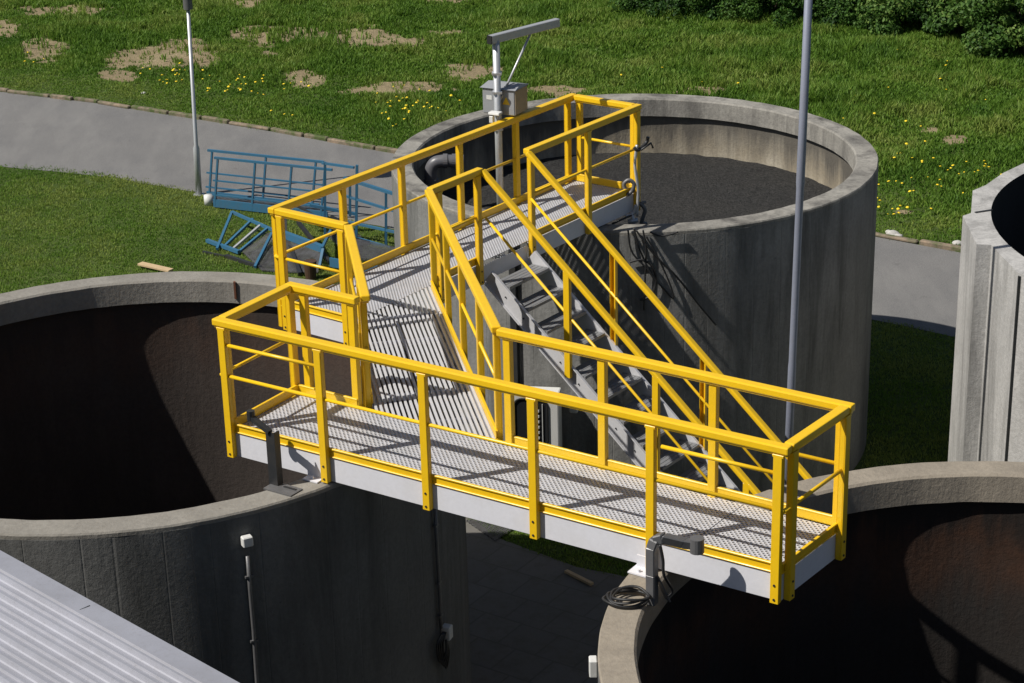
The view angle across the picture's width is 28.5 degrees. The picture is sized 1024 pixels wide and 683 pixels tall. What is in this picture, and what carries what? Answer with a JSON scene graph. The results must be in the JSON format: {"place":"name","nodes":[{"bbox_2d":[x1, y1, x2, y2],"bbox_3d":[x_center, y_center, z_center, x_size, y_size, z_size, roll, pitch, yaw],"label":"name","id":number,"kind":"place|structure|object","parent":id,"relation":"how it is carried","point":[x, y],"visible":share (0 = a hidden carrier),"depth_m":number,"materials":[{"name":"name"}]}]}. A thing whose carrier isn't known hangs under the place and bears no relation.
{"place":"outdoors","nodes":[
{"label":"outdoors","id":0,"kind":"place"},
{"bbox_2d":[0,163,954,575],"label":"grass","id":1,"kind":"structure","parent":0,"point":[32,211],"depth_m":35.22,"materials":[{"name":"green plant"}]},
{"bbox_2d":[0,92,959,336],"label":"road","id":2,"kind":"structure","parent":0,"point":[916,285],"depth_m":40.40,"materials":[{"name":"grey asphalt"}]},
{"bbox_2d":[0,87,960,251],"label":"kerb","id":3,"kind":"structure","parent":2,"relation":"on","point":[941,245],"depth_m":42.36,"materials":[{"name":"concrete"}]},
{"bbox_2d":[886,230,899,234],"bbox_3d":[6.625,-1.868,35.024,0.220,0.139,0.194,-8,22,-16],"label":"stone","id":4,"kind":"object","parent":3,"relation":"on","point":[892,232],"visible":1,"depth_m":34.97,"materials":[{"name":"white stone"}]},
{"bbox_2d":[0,0,1023,576],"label":"ground","id":5,"kind":"structure","parent":0,"point":[314,80],"depth_m":36.93,"materials":[{"name":"green plant"}]},
{"bbox_2d":[0,550,238,682],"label":"roof","id":6,"kind":"structure","parent":5,"relation":"on","point":[52,631],"depth_m":13.12,"materials":[{"name":"metal"}]},
{"bbox_2d":[138,262,172,271],"bbox_3d":[-6.059,-1.266,34.252,0.694,0.045,0.130,12,25,30],"label":"plank","id":7,"kind":"object","parent":5,"relation":"on","point":[155,266],"visible":0.92,"depth_m":34.22,"materials":[{"name":"brown wood"}]},
{"bbox_2d":[183,0,204,196],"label":"street lamp","id":8,"kind":"object","parent":5,"relation":"on","point":[187,5],"visible":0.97,"depth_m":37.62,"materials":[{"name":"metal"}]},
{"bbox_2d":[202,211,332,275],"bbox_3d":[-4.240,-1.860,34.976,2.316,0.617,2.774,-1,22,0],"label":"gangway","id":9,"kind":"object","parent":5,"relation":"on","point":[291,238],"visible":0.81,"depth_m":34.79,"materials":[{"name":"blue paint"}]},
{"bbox_2d":[204,149,332,217],"bbox_3d":[-4.485,-2.887,37.053,2.924,0.991,0.433,8,23,22],"label":"gangway","id":10,"kind":"object","parent":5,"relation":"on","point":[253,203],"visible":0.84,"depth_m":37.13,"materials":[{"name":"metal"}]},
{"bbox_2d":[303,259,315,279],"bbox_3d":[-3.363,-1.193,33.635,0.220,0.320,0.220,-1,22,0],"label":"bucket","id":11,"kind":"object","parent":5,"relation":"on","point":[310,273],"visible":0.8,"depth_m":33.57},
{"bbox_2d":[297,162,394,270],"bbox_3d":[-2.623,-2.039,34.784,1.496,1.785,3.628,-9,23,-18],"label":"gangway","id":12,"kind":"object","parent":5,"relation":"on","point":[334,262],"visible":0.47,"depth_m":35.07,"materials":[{"name":"blue paint"}]},
{"bbox_2d":[0,0,1023,252],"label":"grass","id":13,"kind":"structure","parent":5,"relation":"on","point":[856,90],"depth_m":46.59,"materials":[{"name":"green plant"}]},
{"bbox_2d":[391,94,878,530],"bbox_3d":[1.625,-0.624,27.001,6.313,3.899,6.311,-1,22,0],"label":"storage tank","id":14,"kind":"object","parent":5,"relation":"on","point":[734,274],"visible":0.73,"depth_m":24.55,"materials":[{"name":"concrete"}]},
{"bbox_2d":[424,154,463,184],"bbox_3d":[-0.901,-2.288,26.612,0.545,0.391,0.194,-1,22,0],"label":"pipe elbow","id":15,"kind":"object","parent":14,"relation":"attached to","point":[434,164],"visible":0.86,"depth_m":26.52,"materials":[{"name":"grey metal"}]},
{"bbox_2d":[508,248,522,493],"bbox_3d":[0.050,0.568,24.498,0.085,3.595,0.060,11,25,28],"label":"cable duct","id":16,"kind":"object","parent":14,"relation":"attached to","point":[514,325],"visible":0.14,"depth_m":24.27,"materials":[{"name":"metal"}]},
{"bbox_2d":[514,386,561,446],"bbox_3d":[0.277,0.970,24.229,0.620,0.840,0.259,2,22,9],"label":"equipment cabinet","id":17,"kind":"object","parent":14,"relation":"attached to","point":[549,423],"visible":0.32,"depth_m":24.10,"materials":[{"name":"white plastic"}]},
{"bbox_2d":[515,400,546,442],"bbox_3d":[0.230,0.970,24.123,0.400,0.620,0.020,2,22,9],"label":"window","id":18,"kind":"structure","parent":17,"relation":"in","point":[521,405],"depth_m":24.10,"materials":[{"name":"black glass"}]},
{"bbox_2d":[570,408,577,412],"bbox_3d":[0.745,0.811,24.223,0.100,0.090,0.080,5,22,15],"label":"wall lamp","id":19,"kind":"object","parent":14,"relation":"attached to","point":[573,411],"visible":0.5,"depth_m":24.19,"materials":[{"name":"white plastic"}]},
{"bbox_2d":[442,153,831,223],"bbox_3d":[1.595,-1.792,26.540,5.840,0.298,5.840,-1,22,0],"label":"sludge","id":20,"kind":"object","parent":14,"relation":"in","point":[677,188],"visible":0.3,"depth_m":27.76,"materials":[{"name":"grey liquid"}]},
{"bbox_2d":[627,230,654,291],"bbox_3d":[1.508,-0.910,23.456,0.335,0.823,0.025,-1,22,2],"label":"cable","id":21,"kind":"object","parent":14,"relation":"attached to","point":[633,254],"visible":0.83,"depth_m":23.42,"materials":[{"name":"black rubber"}]},
{"bbox_2d":[630,259,656,300],"bbox_3d":[1.535,-0.719,23.530,0.320,0.525,0.032,-1,22,2],"label":"cable","id":22,"kind":"object","parent":14,"relation":"attached to","point":[650,264],"visible":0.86,"depth_m":23.48,"materials":[{"name":"black rubber"}]},
{"bbox_2d":[642,230,646,309],"bbox_3d":[1.544,-0.830,23.485,0.057,0.991,0.023,-1,22,0],"label":"cable","id":23,"kind":"object","parent":14,"relation":"attached to","point":[645,266],"visible":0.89,"depth_m":23.45,"materials":[{"name":"black rubber"}]},
{"bbox_2d":[633,228,673,298],"bbox_3d":[1.652,-0.905,23.459,0.484,0.890,0.030,-2,22,-1],"label":"cable","id":24,"kind":"object","parent":14,"relation":"attached to","point":[662,287],"visible":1,"depth_m":23.46,"materials":[{"name":"black rubber"}]},
{"bbox_2d":[650,231,677,236],"bbox_3d":[1.758,-1.247,23.327,0.333,0.074,0.026,-2,22,-3],"label":"cable","id":25,"kind":"object","parent":14,"relation":"attached to","point":[663,235],"visible":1,"depth_m":23.32,"materials":[{"name":"black rubber"}]},
{"bbox_2d":[635,229,716,325],"bbox_3d":[1.925,-0.735,23.560,0.973,1.251,0.058,-3,22,-5],"label":"cable","id":26,"kind":"object","parent":14,"relation":"attached to","point":[677,277],"visible":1,"depth_m":23.53,"materials":[{"name":"black rubber"}]},
{"bbox_2d":[607,0,673,18],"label":"shrub","id":27,"kind":"object","parent":5,"relation":"on","point":[633,5],"visible":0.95,"depth_m":51.23,"materials":[{"name":"green plant"}]},
{"bbox_2d":[653,0,719,20],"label":"shrub","id":28,"kind":"object","parent":5,"relation":"on","point":[679,4],"visible":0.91,"depth_m":50.89,"materials":[{"name":"green plant"}]},
{"bbox_2d":[694,0,763,22],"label":"shrub","id":29,"kind":"object","parent":5,"relation":"on","point":[732,11],"visible":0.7,"depth_m":50.78,"materials":[{"name":"green plant"}]},
{"bbox_2d":[731,0,803,19],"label":"shrub","id":30,"kind":"object","parent":5,"relation":"on","point":[760,8],"visible":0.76,"depth_m":50.60,"materials":[{"name":"green plant"}]},
{"bbox_2d":[784,0,812,484],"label":"street lamp","id":31,"kind":"object","parent":5,"relation":"on","point":[802,133],"visible":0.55,"depth_m":21.48,"materials":[{"name":"metal"}]},
{"bbox_2d":[770,0,868,27],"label":"shrub","id":32,"kind":"object","parent":5,"relation":"on","point":[794,12],"visible":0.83,"depth_m":49.90,"materials":[{"name":"green plant"}]},
{"bbox_2d":[812,0,888,29],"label":"shrub","id":33,"kind":"object","parent":5,"relation":"on","point":[843,17],"visible":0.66,"depth_m":49.43,"materials":[{"name":"green plant"}]},
{"bbox_2d":[854,0,928,36],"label":"shrub","id":34,"kind":"object","parent":5,"relation":"on","point":[885,25],"visible":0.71,"depth_m":48.71,"materials":[{"name":"green plant"}]},
{"bbox_2d":[870,0,973,28],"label":"shrub","id":35,"kind":"object","parent":5,"relation":"on","point":[917,15],"visible":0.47,"depth_m":48.87,"materials":[{"name":"green plant"}]},
{"bbox_2d":[952,240,960,245],"bbox_3d":[7.630,-1.683,34.528,0.179,0.103,0.145,-1,22,0],"label":"stone","id":36,"kind":"object","parent":5,"relation":"on","point":[956,242],"visible":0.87,"depth_m":34.48,"materials":[{"name":"white stone"}]},
{"bbox_2d":[921,0,1000,39],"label":"shrub","id":37,"kind":"object","parent":5,"relation":"on","point":[933,24],"visible":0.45,"depth_m":48.18,"materials":[{"name":"green plant"}]},
{"bbox_2d":[939,0,1023,57],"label":"shrub","id":38,"kind":"object","parent":5,"relation":"on","point":[959,15],"visible":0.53,"depth_m":47.01,"materials":[{"name":"green plant"}]},
{"bbox_2d":[948,163,1023,461],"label":"storage tank","id":39,"kind":"object","parent":5,"relation":"on","point":[987,414],"visible":0.78,"depth_m":23.02,"materials":[{"name":"concrete"}]},
{"bbox_2d":[961,0,1023,58],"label":"shrub","id":40,"kind":"object","parent":5,"relation":"on","point":[985,31],"visible":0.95,"depth_m":46.52,"materials":[{"name":"green plant"}]},
{"bbox_2d":[466,517,625,682],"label":"pavement","id":41,"kind":"structure","parent":0,"point":[534,617],"depth_m":22.94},
{"bbox_2d":[0,271,471,682],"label":"storage tank","id":42,"kind":"object","parent":41,"relation":"on","point":[131,491],"visible":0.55,"depth_m":19.54,"materials":[{"name":"concrete"}]},
{"bbox_2d":[233,281,236,298],"bbox_3d":[-3.040,-0.563,22.124,0.022,0.200,0.030,-1,22,0],"label":"steel peg","id":43,"kind":"object","parent":42,"relation":"attached to","point":[234,285],"visible":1,"depth_m":22.11,"materials":[{"name":"metal"}]},
{"bbox_2d":[241,534,258,682],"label":"conduit","id":44,"kind":"object","parent":42,"relation":"attached to","point":[246,540],"visible":1,"depth_m":17.05,"materials":[{"name":"grey metal"}]},
{"bbox_2d":[246,409,302,496],"bbox_3d":[-2.050,0.942,17.101,0.526,0.643,0.164,12,25,31],"label":"bracket","id":45,"kind":"object","parent":42,"relation":"on","point":[276,483],"visible":1,"depth_m":17.12,"materials":[{"name":"metal"}]},
{"bbox_2d":[433,508,452,640],"bbox_3d":[-0.652,2.162,18.851,0.090,1.462,0.196,7,23,20],"label":"conduit","id":46,"kind":"object","parent":42,"relation":"attached to","point":[447,628],"visible":0.88,"depth_m":18.85,"materials":[{"name":"grey metal"}]},
{"bbox_2d":[436,631,449,668],"bbox_3d":[-0.656,2.953,19.048,0.050,0.426,0.246,8,23,22],"label":"cable bundle","id":47,"kind":"object","parent":42,"relation":"hanging from","point":[443,657],"visible":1,"depth_m":19.03,"materials":[{"name":"black rubber"}]},
{"bbox_2d":[212,93,854,604],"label":"access platform","id":48,"kind":"structure","parent":42,"relation":"on","point":[446,263],"depth_m":17.15,"materials":[{"name":"yellow paint"}]},
{"bbox_2d":[481,18,559,213],"bbox_3d":[0.043,-2.503,23.598,0.527,2.448,1.092,16,27,37],"label":"davit crane","id":49,"kind":"object","parent":48,"relation":"attached to","point":[501,98],"visible":0.91,"depth_m":23.16,"materials":[{"name":"metal"}]},
{"bbox_2d":[612,136,653,223],"bbox_3d":[1.411,-1.821,23.822,0.571,1.182,0.138,-11,23,-22],"label":"valve gear","id":50,"kind":"object","parent":48,"relation":"attached to","point":[633,219],"visible":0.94,"depth_m":23.82,"materials":[{"name":"metal"}]},
{"bbox_2d":[466,519,511,540],"bbox_3d":[-0.228,2.291,24.982,0.390,0.022,0.669,-15,25,-30],"label":"floor grate","id":51,"kind":"object","parent":41,"relation":"on","point":[489,526],"visible":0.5,"depth_m":24.90,"materials":[{"name":"metal"}]},
{"bbox_2d":[564,569,593,585],"bbox_3d":[0.785,2.768,23.652,0.050,0.040,0.459,-18,27,-36],"label":"plank","id":52,"kind":"object","parent":41,"relation":"on","point":[578,577],"visible":1,"depth_m":23.63,"materials":[{"name":"brown wood"}]},
{"bbox_2d":[481,151,811,522],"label":"staircase","id":53,"kind":"structure","parent":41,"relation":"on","point":[572,308],"depth_m":21.59,"materials":[{"name":"metal"}]},
{"bbox_2d":[598,461,1023,682],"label":"storage tank","id":54,"kind":"object","parent":41,"relation":"on","point":[922,581],"visible":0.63,"depth_m":17.32,"materials":[{"name":"concrete"}]},
{"bbox_2d":[589,655,597,677],"bbox_3d":[0.585,2.343,14.532,0.060,0.140,0.090,-1,22,0],"label":"junction box","id":55,"kind":"object","parent":54,"relation":"attached to","point":[593,667],"visible":1,"depth_m":14.49,"materials":[{"name":"white plastic"}]},
{"bbox_2d":[602,585,650,608],"bbox_3d":[0.943,1.997,15.257,0.501,0.312,0.324,-12,24,-25],"label":"cable coil","id":56,"kind":"object","parent":54,"relation":"on","point":[610,597],"visible":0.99,"depth_m":15.13,"materials":[{"name":"black rubber"}]},
{"bbox_2d":[646,532,703,606],"bbox_3d":[1.221,1.703,15.128,0.437,0.592,0.160,-1,22,0],"label":"bracket","id":57,"kind":"object","parent":54,"relation":"attached to","point":[694,544],"visible":1,"depth_m":15.04,"materials":[{"name":"grey metal"}]}
]}

